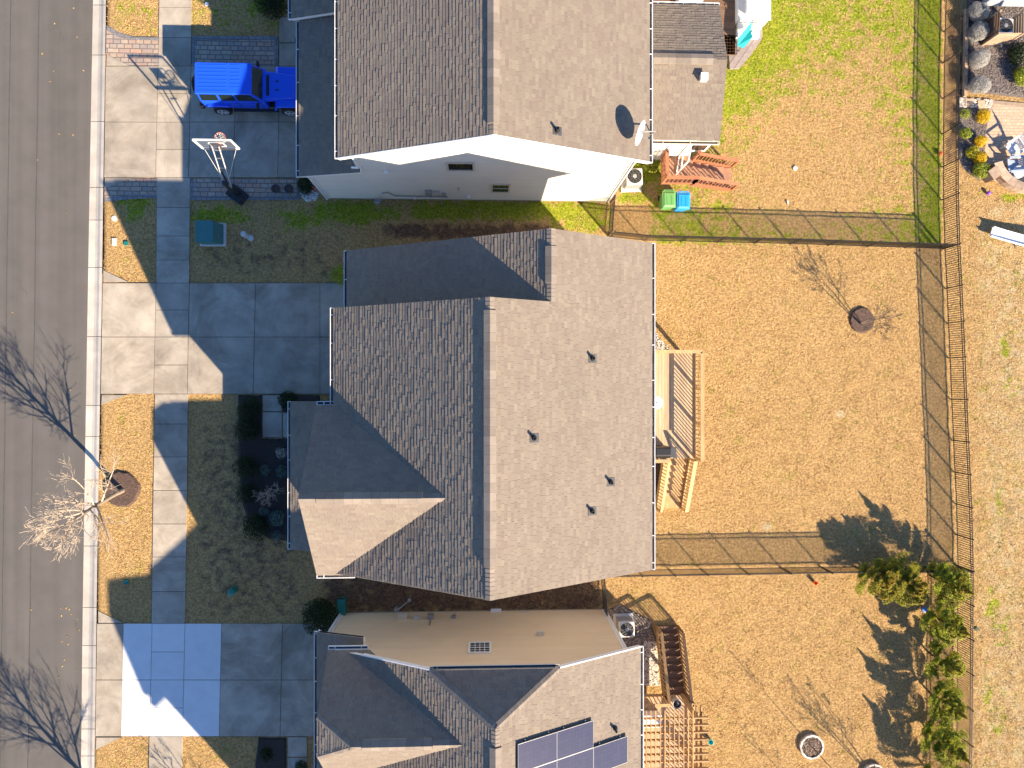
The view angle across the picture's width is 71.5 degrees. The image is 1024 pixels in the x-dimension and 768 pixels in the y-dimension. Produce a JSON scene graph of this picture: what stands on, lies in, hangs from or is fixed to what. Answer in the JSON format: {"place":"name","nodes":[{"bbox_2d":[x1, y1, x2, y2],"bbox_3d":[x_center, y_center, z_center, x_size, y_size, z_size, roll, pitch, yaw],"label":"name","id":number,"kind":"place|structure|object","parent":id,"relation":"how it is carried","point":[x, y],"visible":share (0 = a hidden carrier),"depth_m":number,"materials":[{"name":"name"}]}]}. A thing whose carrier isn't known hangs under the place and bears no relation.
{"place":"outdoors","nodes":[
{"label":"outdoors","id":0,"kind":"place"},
{"bbox_2d":[0,0,92,767],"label":"road","id":1,"kind":"structure","parent":0,"point":[63,187],"depth_m":32.42,"materials":[{"name":"asphalt"}]},
{"bbox_2d":[0,0,77,767],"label":"road seam","id":2,"kind":"object","parent":1,"relation":"on","point":[33,387],"visible":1,"depth_m":32.39,"materials":[{"name":"asphalt"}]},
{"bbox_2d":[81,0,105,767],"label":"kerb","id":3,"kind":"structure","parent":1,"relation":"on","point":[93,381],"depth_m":32.49,"materials":[{"name":"concrete"}]},
{"bbox_2d":[106,25,157,65],"bbox_3d":[-17.346,-15.464,32.485,2.353,0.010,1.829,0,90,-2],"label":"paver strip","id":4,"kind":"object","parent":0,"point":[131,50],"visible":1,"depth_m":32.49,"materials":[{"name":"brick"}]},
{"bbox_2d":[149,0,191,767],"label":"sidewalk","id":5,"kind":"structure","parent":0,"point":[170,436],"depth_m":32.55,"materials":[{"name":"concrete"}]},
{"bbox_2d":[104,55,295,187],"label":"driveway","id":6,"kind":"structure","parent":0,"point":[138,117],"depth_m":32.55,"materials":[{"name":"concrete"}]},
{"bbox_2d":[191,61,295,115],"bbox_3d":[-11.747,-13.252,31.766,4.768,1.879,2.060,0,90,-2],"label":"parked car","id":7,"kind":"object","parent":6,"relation":"on","point":[223,88],"visible":0.93,"depth_m":31.31,"materials":[{"name":"blue"}]},
{"bbox_2d":[95,40,313,767],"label":"joint","id":8,"kind":"object","parent":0,"point":[187,386],"visible":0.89,"depth_m":32.60,"materials":[{"name":"grey"}]},
{"bbox_2d":[96,611,329,748],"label":"driveway","id":9,"kind":"structure","parent":0,"point":[250,693],"depth_m":32.61,"materials":[{"name":"concrete"}]},
{"bbox_2d":[101,270,343,404],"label":"driveway","id":10,"kind":"structure","parent":0,"point":[221,351],"depth_m":32.63,"materials":[{"name":"concrete"}]},
{"bbox_2d":[191,36,277,65],"bbox_3d":[-12.735,-15.305,32.676,3.919,0.014,1.460,0,90,-2],"label":"paver strip","id":11,"kind":"object","parent":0,"point":[263,50],"visible":0.95,"depth_m":32.68,"materials":[{"name":"brick"}]},
{"bbox_2d":[190,179,299,199],"bbox_3d":[-12.269,-8.957,32.696,4.988,0.014,1.048,0,90,-2],"label":"paver strip","id":12,"kind":"object","parent":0,"point":[216,189],"visible":0.9,"depth_m":32.71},
{"bbox_2d":[192,132,248,205],"bbox_3d":[-12.428,-9.482,30.822,1.704,3.730,1.983,37,89,-2],"label":"basketball hoop","id":13,"kind":"object","parent":12,"relation":"on","point":[238,195],"visible":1,"depth_m":30.52,"materials":[{"name":"white plastic"}]},
{"bbox_2d":[263,395,286,436],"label":"front path","id":14,"kind":"structure","parent":0,"point":[272,424],"depth_m":32.74,"materials":[{"name":"concrete"}]},
{"bbox_2d":[279,17,306,767],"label":"path","id":15,"kind":"structure","parent":0,"point":[297,749],"depth_m":32.77,"materials":[{"name":"concrete"}]},
{"bbox_2d":[287,228,654,600],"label":"house","id":16,"kind":"structure","parent":0,"point":[480,424],"depth_m":24.40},
{"bbox_2d":[83,0,1023,767],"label":"lawn","id":17,"kind":"structure","parent":0,"point":[221,458],"depth_m":33.80,"materials":[{"name":"plant"}]},
{"bbox_2d":[21,445,130,561],"bbox_3d":[-17.635,4.845,29.204,3.852,6.688,4.999,0,90,-2],"label":"street tree","id":18,"kind":"object","parent":17,"relation":"on","point":[82,512],"visible":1,"depth_m":28.54,"materials":[{"name":"beige plant"}]},
{"bbox_2d":[103,470,140,506],"bbox_3d":[-17.827,4.800,32.447,1.611,0.110,1.684,-36,91,-2],"label":"mulch ring","id":19,"kind":"object","parent":17,"relation":"on","point":[128,483],"visible":0.9,"depth_m":32.40,"materials":[{"name":"wood"}]},
{"bbox_2d":[104,179,156,201],"bbox_3d":[-17.419,-8.896,32.484,2.436,0.006,0.979,-5,90,-2],"label":"paver strip","id":20,"kind":"object","parent":17,"relation":"on","point":[135,189],"visible":1,"depth_m":32.49,"materials":[{"name":"brick"}]},
{"bbox_2d":[195,220,226,246],"bbox_3d":[-13.668,-6.842,32.246,1.160,0.820,1.060,0,90,-2],"label":"transformer box","id":21,"kind":"object","parent":17,"relation":"on","point":[209,233],"visible":1,"depth_m":31.85,"materials":[{"name":"teal metal"}]},
{"bbox_2d":[238,395,286,540],"bbox_3d":[-11.191,3.873,32.745,2.818,0.070,6.735,0,90,-2],"label":"mulch bed","id":22,"kind":"object","parent":17,"relation":"on","point":[260,450],"visible":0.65,"depth_m":32.71,"materials":[{"name":"wood"}]},
{"bbox_2d":[232,455,257,478],"bbox_3d":[-12.106,3.796,32.306,1.143,0.889,1.120,-41,92,-2],"label":"shrub","id":23,"kind":"object","parent":22,"relation":"on","point":[247,461],"visible":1,"depth_m":32.17,"materials":[{"name":"plant"}]},
{"bbox_2d":[235,417,259,440],"bbox_3d":[-12.035,2.047,32.304,1.106,0.897,1.122,0,90,-2],"label":"shrub","id":24,"kind":"object","parent":22,"relation":"on","point":[249,429],"visible":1,"depth_m":32.16,"materials":[{"name":"plant"}]},
{"bbox_2d":[237,482,258,504],"bbox_3d":[-12.047,5.001,32.417,1.092,0.672,1.054,0,90,-2],"label":"shrub","id":25,"kind":"object","parent":22,"relation":"on","point":[250,492],"visible":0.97,"depth_m":32.34,"materials":[{"name":"plant"}]},
{"bbox_2d":[236,396,260,419],"bbox_3d":[-11.891,1.132,32.258,0.953,1.001,1.172,40,88,-2],"label":"shrub","id":26,"kind":"object","parent":22,"relation":"on","point":[245,405],"visible":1,"depth_m":32.11,"materials":[{"name":"plant"}]},
{"bbox_2d":[243,513,270,541],"bbox_3d":[-11.599,6.519,32.325,1.274,0.894,1.386,0,90,-2],"label":"shrub","id":27,"kind":"object","parent":22,"relation":"on","point":[259,520],"visible":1,"depth_m":32.20,"materials":[{"name":"plant"}]},
{"bbox_2d":[252,481,284,505],"bbox_3d":[-11.026,5.051,32.315,1.444,1.011,1.006,-20,91,-2],"label":"bare bush","id":28,"kind":"object","parent":22,"relation":"on","point":[269,494],"visible":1,"depth_m":32.11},
{"bbox_2d":[268,509,284,526],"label":"shrub","id":29,"kind":"object","parent":22,"relation":"on","point":[274,519],"visible":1,"depth_m":32.46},
{"bbox_2d":[255,737,286,767],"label":"mulch bed","id":30,"kind":"object","parent":17,"relation":"on","point":[277,746],"visible":1,"depth_m":32.72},
{"bbox_2d":[255,0,287,19],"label":"shrub","id":31,"kind":"object","parent":17,"relation":"on","point":[271,4],"visible":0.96,"depth_m":32.27,"materials":[{"name":"plant"}]},
{"bbox_2d":[283,395,319,411],"bbox_3d":[-9.726,0.900,32.806,1.711,0.070,0.787,0,90,-2],"label":"mulch bed","id":32,"kind":"object","parent":17,"relation":"on","point":[309,398],"visible":0.39,"depth_m":32.79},
{"bbox_2d":[277,390,296,409],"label":"shrub","id":33,"kind":"object","parent":32,"relation":"on","point":[285,397],"visible":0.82,"depth_m":32.27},
{"bbox_2d":[297,177,314,194],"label":"shrub","id":34,"kind":"object","parent":17,"relation":"on","point":[307,187],"visible":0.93,"depth_m":32.28,"materials":[{"name":"plant"}]},
{"bbox_2d":[300,182,319,201],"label":"shrub","id":35,"kind":"object","parent":17,"relation":"on","point":[310,196],"visible":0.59,"depth_m":32.78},
{"bbox_2d":[301,597,339,634],"bbox_3d":[-8.620,10.457,32.076,1.643,1.636,1.652,-14,91,-2],"label":"shrub","id":36,"kind":"object","parent":17,"relation":"on","point":[318,613],"visible":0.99,"depth_m":31.75,"materials":[{"name":"plant"}]},
{"bbox_2d":[328,264,343,285],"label":"shrub","id":37,"kind":"object","parent":17,"relation":"on","point":[339,272],"visible":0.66,"depth_m":32.31,"materials":[{"name":"plant"}]},
{"bbox_2d":[337,597,346,615],"bbox_3d":[-7.786,10.169,32.625,0.360,0.555,0.827,-3,90,-2],"label":"garden caddy","id":38,"kind":"object","parent":17,"relation":"on","point":[342,605],"visible":0.81,"depth_m":32.35,"materials":[{"name":"teal plastic"}]},
{"bbox_2d":[314,595,643,767],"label":"house","id":39,"kind":"structure","parent":17,"relation":"on","point":[397,688],"depth_m":25.96,"materials":[{"name":"paint"}]},
{"bbox_2d":[468,641,491,653],"bbox_3d":[-1.283,10.509,28.372,0.930,1.168,0.045,0,90,-2],"label":"window","id":40,"kind":"structure","parent":39,"relation":"in","point":[483,646],"depth_m":28.34,"materials":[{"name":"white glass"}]},
{"bbox_2d":[517,731,556,767],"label":"solar panel","id":41,"kind":"object","parent":39,"relation":"attached to","point":[537,752],"visible":1,"depth_m":24.76,"materials":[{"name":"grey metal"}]},
{"bbox_2d":[557,720,592,759],"bbox_3d":[2.282,12.799,25.652,1.437,0.847,1.061,0,90,-2],"label":"solar panel","id":42,"kind":"object","parent":39,"relation":"attached to","point":[575,739],"visible":1,"depth_m":25.61,"materials":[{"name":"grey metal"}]},
{"bbox_2d":[557,748,592,767],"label":"solar panel","id":43,"kind":"object","parent":39,"relation":"attached to","point":[583,759],"visible":1,"depth_m":25.70,"materials":[{"name":"blue glass"}]},
{"bbox_2d":[593,735,627,767],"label":"solar panel","id":44,"kind":"object","parent":39,"relation":"attached to","point":[612,754],"visible":1,"depth_m":26.52,"materials":[{"name":"blue glass"}]},
{"bbox_2d":[288,0,726,204],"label":"house","id":45,"kind":"structure","parent":17,"relation":"on","point":[517,100],"depth_m":25.66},
{"bbox_2d":[446,162,474,171],"bbox_3d":[-2.015,-8.508,27.864,1.115,1.040,0.045,0,90,-2],"label":"window","id":46,"kind":"structure","parent":45,"relation":"in","point":[451,166],"depth_m":27.84,"materials":[{"name":"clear glass"}]},
{"bbox_2d":[491,184,510,192],"bbox_3d":[-0.496,-8.508,30.951,0.859,1.302,0.045,0,90,-2],"label":"window","id":47,"kind":"structure","parent":45,"relation":"in","point":[495,188],"depth_m":30.92,"materials":[{"name":"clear glass"}]},
{"bbox_2d":[635,120,655,145],"bbox_3d":[4.751,-8.967,25.721,0.642,1.314,1.075,31,89,-2],"label":"satellite dish","id":48,"kind":"object","parent":45,"relation":"attached to","point":[639,132],"visible":1,"depth_m":25.59,"materials":[{"name":"white metal"}]},
{"bbox_2d":[657,140,688,155],"bbox_3d":[7.062,-10.388,31.323,0.900,2.000,0.040,0,90,-2],"label":"door","id":49,"kind":"structure","parent":45,"relation":"in","point":[674,150],"depth_m":31.31,"materials":[{"name":"white plastic"}]},
{"bbox_2d":[685,145,710,151],"bbox_3d":[8.184,-10.371,30.820,0.870,1.670,0.045,0,90,-2],"label":"window","id":50,"kind":"structure","parent":45,"relation":"in","point":[695,148],"depth_m":31.29,"materials":[{"name":"white metal"}]},
{"bbox_2d":[601,579,607,615],"bbox_3d":[4.247,9.660,32.779,0.080,1.295,1.790,-4,90,-2],"label":"metal fence","id":51,"kind":"object","parent":17,"relation":"on","point":[604,607],"visible":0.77,"depth_m":32.66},
{"bbox_2d":[607,194,615,236],"bbox_3d":[4.601,-7.749,32.794,0.080,1.295,1.673,5,90,-2],"label":"metal fence","id":52,"kind":"object","parent":17,"relation":"on","point":[613,208],"visible":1,"depth_m":32.74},
{"bbox_2d":[621,168,642,192],"bbox_3d":[5.596,-9.506,32.981,0.960,0.965,0.960,-3,90,-2],"label":"air conditioner","id":53,"kind":"object","parent":17,"relation":"on","point":[632,181],"visible":0.97,"depth_m":32.56,"materials":[{"name":"grey metal"}]},
{"bbox_2d":[607,604,657,685],"bbox_3d":[6.107,12.242,33.470,1.685,0.070,4.308,-26,91,-2],"label":"gravel bed","id":54,"kind":"object","parent":17,"relation":"on","point":[646,633],"visible":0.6,"depth_m":33.44,"materials":[{"name":"gravel"}]},
{"bbox_2d":[613,613,634,636],"bbox_3d":[5.241,11.242,32.976,0.940,0.945,0.940,-2,90,-2],"label":"air conditioner","id":55,"kind":"object","parent":54,"relation":"on","point":[623,623],"visible":0.98,"depth_m":32.56,"materials":[{"name":"grey metal"}]},
{"bbox_2d":[643,641,659,685],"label":"pebbles","id":56,"kind":"object","parent":17,"relation":"on","point":[649,671],"visible":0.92,"depth_m":33.44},
{"bbox_2d":[643,159,659,172],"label":"shrub","id":57,"kind":"object","parent":17,"relation":"on","point":[652,167],"visible":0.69,"depth_m":33.06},
{"bbox_2d":[655,463,660,500],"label":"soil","id":58,"kind":"structure","parent":17,"relation":"on","point":[657,468],"depth_m":33.49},
{"bbox_2d":[655,332,669,349],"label":"pebbles","id":59,"kind":"object","parent":17,"relation":"on","point":[658,344],"visible":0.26,"depth_m":33.47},
{"bbox_2d":[658,190,675,209],"bbox_3d":[7.165,-8.471,32.992,0.620,1.075,0.833,-1,90,-2],"label":"wheeled bin","id":60,"kind":"object","parent":17,"relation":"on","point":[667,199],"visible":1,"depth_m":32.50,"materials":[{"name":"green"}]},
{"bbox_2d":[644,625,694,767],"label":"deck","id":61,"kind":"structure","parent":17,"relation":"on","point":[671,665],"depth_m":32.05,"materials":[{"name":"beige wood"}]},
{"bbox_2d":[644,693,708,767],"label":"pergola","id":62,"kind":"object","parent":61,"relation":"on","point":[696,739],"visible":0.8,"depth_m":29.38,"materials":[{"name":"beige wood"}]},
{"bbox_2d":[655,350,704,512],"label":"deck","id":63,"kind":"structure","parent":17,"relation":"on","point":[675,388],"depth_m":32.04,"materials":[{"name":"wood"}]},
{"bbox_2d":[655,445,675,459],"bbox_3d":[6.568,3.027,31.443,1.260,1.080,0.587,0,90,-2],"label":"gas grill","id":64,"kind":"object","parent":63,"relation":"on","point":[662,451],"visible":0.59,"depth_m":30.97,"materials":[{"name":"black metal"}]},
{"bbox_2d":[673,191,689,211],"bbox_3d":[7.833,-8.407,33.020,0.620,1.075,0.832,1,90,-2],"label":"wheeled bin","id":65,"kind":"object","parent":17,"relation":"on","point":[682,202],"visible":0.84,"depth_m":32.51,"materials":[{"name":"blue"}]},
{"bbox_2d":[653,0,735,54],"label":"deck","id":66,"kind":"structure","parent":17,"relation":"on","point":[727,8],"depth_m":33.15,"materials":[{"name":"brown wood"}]},
{"bbox_2d":[661,149,738,190],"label":"deck","id":67,"kind":"structure","parent":17,"relation":"on","point":[701,173],"depth_m":32.41,"materials":[{"name":"wood"}]},
{"bbox_2d":[676,145,691,174],"bbox_3d":[7.581,-9.964,31.372,0.056,2.005,0.916,9,90,-2],"label":"screen door","id":68,"kind":"structure","parent":67,"relation":"on","point":[682,167],"depth_m":31.54,"materials":[{"name":"white plastic"}]},
{"bbox_2d":[728,26,761,69],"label":"patio deck","id":69,"kind":"structure","parent":17,"relation":"on","point":[745,56],"depth_m":33.55,"materials":[{"name":"grey wood"}]},
{"bbox_2d":[736,19,756,52],"bbox_3d":[10.796,-16.069,32.929,0.552,1.228,1.061,39,88,-2],"label":"folding chair","id":70,"kind":"object","parent":69,"relation":"on","point":[744,38],"visible":0.97,"depth_m":32.92,"materials":[{"name":"teal fabric"}]},
{"bbox_2d":[610,230,959,249],"bbox_3d":[12.654,-6.634,33.132,16.099,1.295,0.187,2,90,-2],"label":"metal fence","id":71,"kind":"object","parent":17,"relation":"on","point":[942,246],"visible":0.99,"depth_m":33.08,"materials":[{"name":"metal"}]},
{"bbox_2d":[618,565,973,576],"bbox_3d":[12.845,8.705,33.139,16.993,1.295,0.109,0,90,-2],"label":"metal fence","id":72,"kind":"object","parent":17,"relation":"on","point":[825,570],"visible":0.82,"depth_m":33.00,"materials":[{"name":"metal"}]},
{"bbox_2d":[799,734,823,759],"bbox_3d":[14.225,17.219,33.766,1.170,0.159,1.170,0,90,-2],"label":"fire pit","id":73,"kind":"object","parent":17,"relation":"on","point":[808,742],"visible":0.99,"depth_m":33.72,"materials":[{"name":"stone"}]},
{"bbox_2d":[848,307,873,332],"bbox_3d":[16.677,-3.058,33.898,1.254,0.100,1.245,0,90,-2],"label":"mulch ring","id":74,"kind":"object","parent":17,"relation":"on","point":[858,316],"visible":0.87,"depth_m":33.85,"materials":[{"name":"wood"}]},
{"bbox_2d":[854,556,906,603],"bbox_3d":[17.058,9.064,33.001,2.431,1.984,2.296,0,90,-2],"label":"conifer tree","id":75,"kind":"object","parent":17,"relation":"on","point":[881,583],"visible":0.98,"depth_m":32.73,"materials":[{"name":"green plant"}]},
{"bbox_2d":[860,300,903,341],"bbox_3d":[16.699,-2.937,32.593,1.838,2.783,2.069,0,90,-2],"label":"garden tree","id":76,"kind":"object","parent":17,"relation":"on","point":[873,320],"visible":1,"depth_m":32.19,"materials":[{"name":"brown plant"}]},
{"bbox_2d":[883,551,932,607],"bbox_3d":[18.241,9.180,32.915,2.107,2.255,2.763,-32,91,-2],"label":"conifer tree","id":77,"kind":"object","parent":17,"relation":"on","point":[916,588],"visible":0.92,"depth_m":32.63,"materials":[{"name":"green plant"}]},
{"bbox_2d":[922,638,967,681],"bbox_3d":[20.117,12.833,32.886,2.162,2.470,2.073,0,90,-2],"label":"conifer tree","id":78,"kind":"object","parent":17,"relation":"on","point":[950,666],"visible":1,"depth_m":32.91,"materials":[{"name":"green plant"}]},
{"bbox_2d":[919,718,971,767],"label":"conifer tree","id":79,"kind":"object","parent":17,"relation":"on","point":[950,741],"visible":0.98,"depth_m":32.68,"materials":[{"name":"green plant"}]},
{"bbox_2d":[919,599,971,645],"bbox_3d":[19.864,11.004,32.605,1.820,3.011,2.107,-27,91,-2],"label":"conifer tree","id":80,"kind":"object","parent":17,"relation":"on","point":[957,629],"visible":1,"depth_m":32.60,"materials":[{"name":"green plant"}]},
{"bbox_2d":[926,679,968,726],"bbox_3d":[20.091,14.793,32.725,2.014,2.789,2.226,0,90,-2],"label":"conifer tree","id":81,"kind":"object","parent":17,"relation":"on","point":[954,705],"visible":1,"depth_m":32.79,"materials":[{"name":"green plant"}]},
{"bbox_2d":[924,560,974,609],"bbox_3d":[20.233,9.189,32.590,2.062,3.071,2.371,-30,91,-2],"label":"conifer tree","id":82,"kind":"object","parent":17,"relation":"on","point":[957,589],"visible":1,"depth_m":32.61,"materials":[{"name":"green plant"}]},
{"bbox_2d":[941,0,974,767],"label":"metal fence","id":83,"kind":"object","parent":17,"relation":"on","point":[960,312],"visible":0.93,"depth_m":33.32,"materials":[{"name":"metal"}]},
{"bbox_2d":[962,8,968,96],"bbox_3d":[21.716,-15.855,34.059,0.154,0.170,4.193,1,90,-2],"label":"stone edging","id":84,"kind":"object","parent":17,"relation":"on","point":[965,52],"visible":1,"depth_m":33.98,"materials":[{"name":"stone"}]},
{"bbox_2d":[959,107,988,180],"bbox_3d":[22.169,-11.524,34.148,1.532,0.060,3.538,0,90,-2],"label":"mulch bed","id":85,"kind":"object","parent":17,"relation":"on","point":[961,157],"visible":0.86,"depth_m":34.12,"materials":[{"name":"gravel"}]},
{"bbox_2d":[959,127,972,138],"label":"shrub","id":86,"kind":"object","parent":85,"relation":"on","point":[964,134],"visible":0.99,"depth_m":33.86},
{"bbox_2d":[965,145,979,158],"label":"shrub","id":87,"kind":"object","parent":85,"relation":"on","point":[974,149],"visible":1,"depth_m":33.85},
{"bbox_2d":[972,151,986,163],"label":"shrub","id":88,"kind":"object","parent":85,"relation":"on","point":[982,157],"visible":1,"depth_m":33.77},
{"bbox_2d":[974,135,987,147],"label":"shrub","id":89,"kind":"object","parent":85,"relation":"on","point":[980,140],"visible":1,"depth_m":33.77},
{"bbox_2d":[972,162,990,178],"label":"shrub","id":90,"kind":"object","parent":85,"relation":"on","point":[982,169],"visible":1,"depth_m":33.78,"materials":[{"name":"plant"}]},
{"bbox_2d":[975,108,991,123],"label":"shrub","id":91,"kind":"object","parent":85,"relation":"on","point":[984,113],"visible":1,"depth_m":33.83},
{"bbox_2d":[959,97,992,107],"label":"pebbles","id":92,"kind":"object","parent":17,"relation":"on","point":[962,102],"visible":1,"depth_m":34.11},
{"bbox_2d":[967,0,1023,97],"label":"mulch bed","id":93,"kind":"object","parent":17,"relation":"on","point":[993,49],"visible":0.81,"depth_m":34.17,"materials":[{"name":"gravel"}]},
{"bbox_2d":[967,20,989,42],"bbox_3d":[22.156,-16.730,33.725,0.878,0.917,0.954,0,90,-2],"label":"shrub","id":94,"kind":"object","parent":93,"relation":"on","point":[977,32],"visible":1,"depth_m":33.56,"materials":[{"name":"plant"}]},
{"bbox_2d":[968,2,989,22],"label":"shrub","id":95,"kind":"object","parent":93,"relation":"on","point":[976,12],"visible":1,"depth_m":33.56,"materials":[{"name":"plant"}]},
{"bbox_2d":[968,48,990,69],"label":"shrub","id":96,"kind":"object","parent":93,"relation":"on","point":[979,59],"visible":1,"depth_m":33.59,"materials":[{"name":"plant"}]},
{"bbox_2d":[967,75,991,93],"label":"shrub","id":97,"kind":"object","parent":93,"relation":"on","point":[976,87],"visible":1,"depth_m":33.56,"materials":[{"name":"plant"}]},
{"bbox_2d":[981,9,1023,45],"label":"slat screen","id":98,"kind":"object","parent":93,"relation":"on","point":[995,36],"visible":0.89,"depth_m":33.44,"materials":[{"name":"brown wood"}]},
{"bbox_2d":[983,0,1023,6],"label":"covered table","id":99,"kind":"object","parent":93,"relation":"on","point":[1013,3],"visible":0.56,"depth_m":33.70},
{"bbox_2d":[996,18,1012,44],"bbox_3d":[23.102,-16.783,33.724,0.960,0.945,0.960,3,90,-2],"label":"air conditioner","id":100,"kind":"object","parent":93,"relation":"on","point":[1006,25],"visible":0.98,"depth_m":33.27,"materials":[{"name":"grey metal"}]},
{"bbox_2d":[1007,41,1023,65],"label":"shrub","id":101,"kind":"object","parent":93,"relation":"on","point":[1018,53],"visible":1,"depth_m":33.78,"materials":[{"name":"plant"}]},
{"bbox_2d":[1013,65,1023,86],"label":"shrub","id":102,"kind":"object","parent":93,"relation":"on","point":[1019,78],"visible":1,"depth_m":33.81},
{"bbox_2d":[989,226,1023,246],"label":"slide","id":103,"kind":"object","parent":17,"relation":"on","point":[1007,235],"visible":1,"depth_m":33.88,"materials":[{"name":"white plastic"}]},
{"bbox_2d":[644,710,661,727],"bbox_3d":[6.191,14.925,31.707,0.840,0.540,0.540,0,90,-2],"label":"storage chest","id":104,"kind":"object","parent":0,"point":[653,715],"visible":0.39,"depth_m":31.45,"materials":[{"name":"white plastic"}]},
{"bbox_2d":[735,0,770,39],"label":"hot tub","id":105,"kind":"object","parent":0,"point":[747,12],"visible":0.79,"depth_m":32.82,"materials":[{"name":"white plastic"}]},
{"bbox_2d":[984,100,1023,182],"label":"patio","id":106,"kind":"structure","parent":0,"point":[1005,124],"depth_m":34.20,"materials":[{"name":"stone"}]},
{"bbox_2d":[982,161,1023,193],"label":"seat wall","id":107,"kind":"structure","parent":106,"relation":"on","point":[1000,174],"depth_m":33.75,"materials":[{"name":"stone"}]},
{"bbox_2d":[999,133,1023,158],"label":"garden chair","id":108,"kind":"object","parent":106,"relation":"on","point":[1012,147],"visible":1,"depth_m":33.83,"materials":[{"name":"plastic"}]},
{"bbox_2d":[1003,155,1023,172],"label":"garden chair","id":109,"kind":"object","parent":106,"relation":"on","point":[1012,164],"visible":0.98,"depth_m":33.83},
{"bbox_2d":[1009,165,1023,178],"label":"garden stool","id":110,"kind":"object","parent":106,"relation":"on","point":[1017,175],"visible":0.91,"depth_m":33.76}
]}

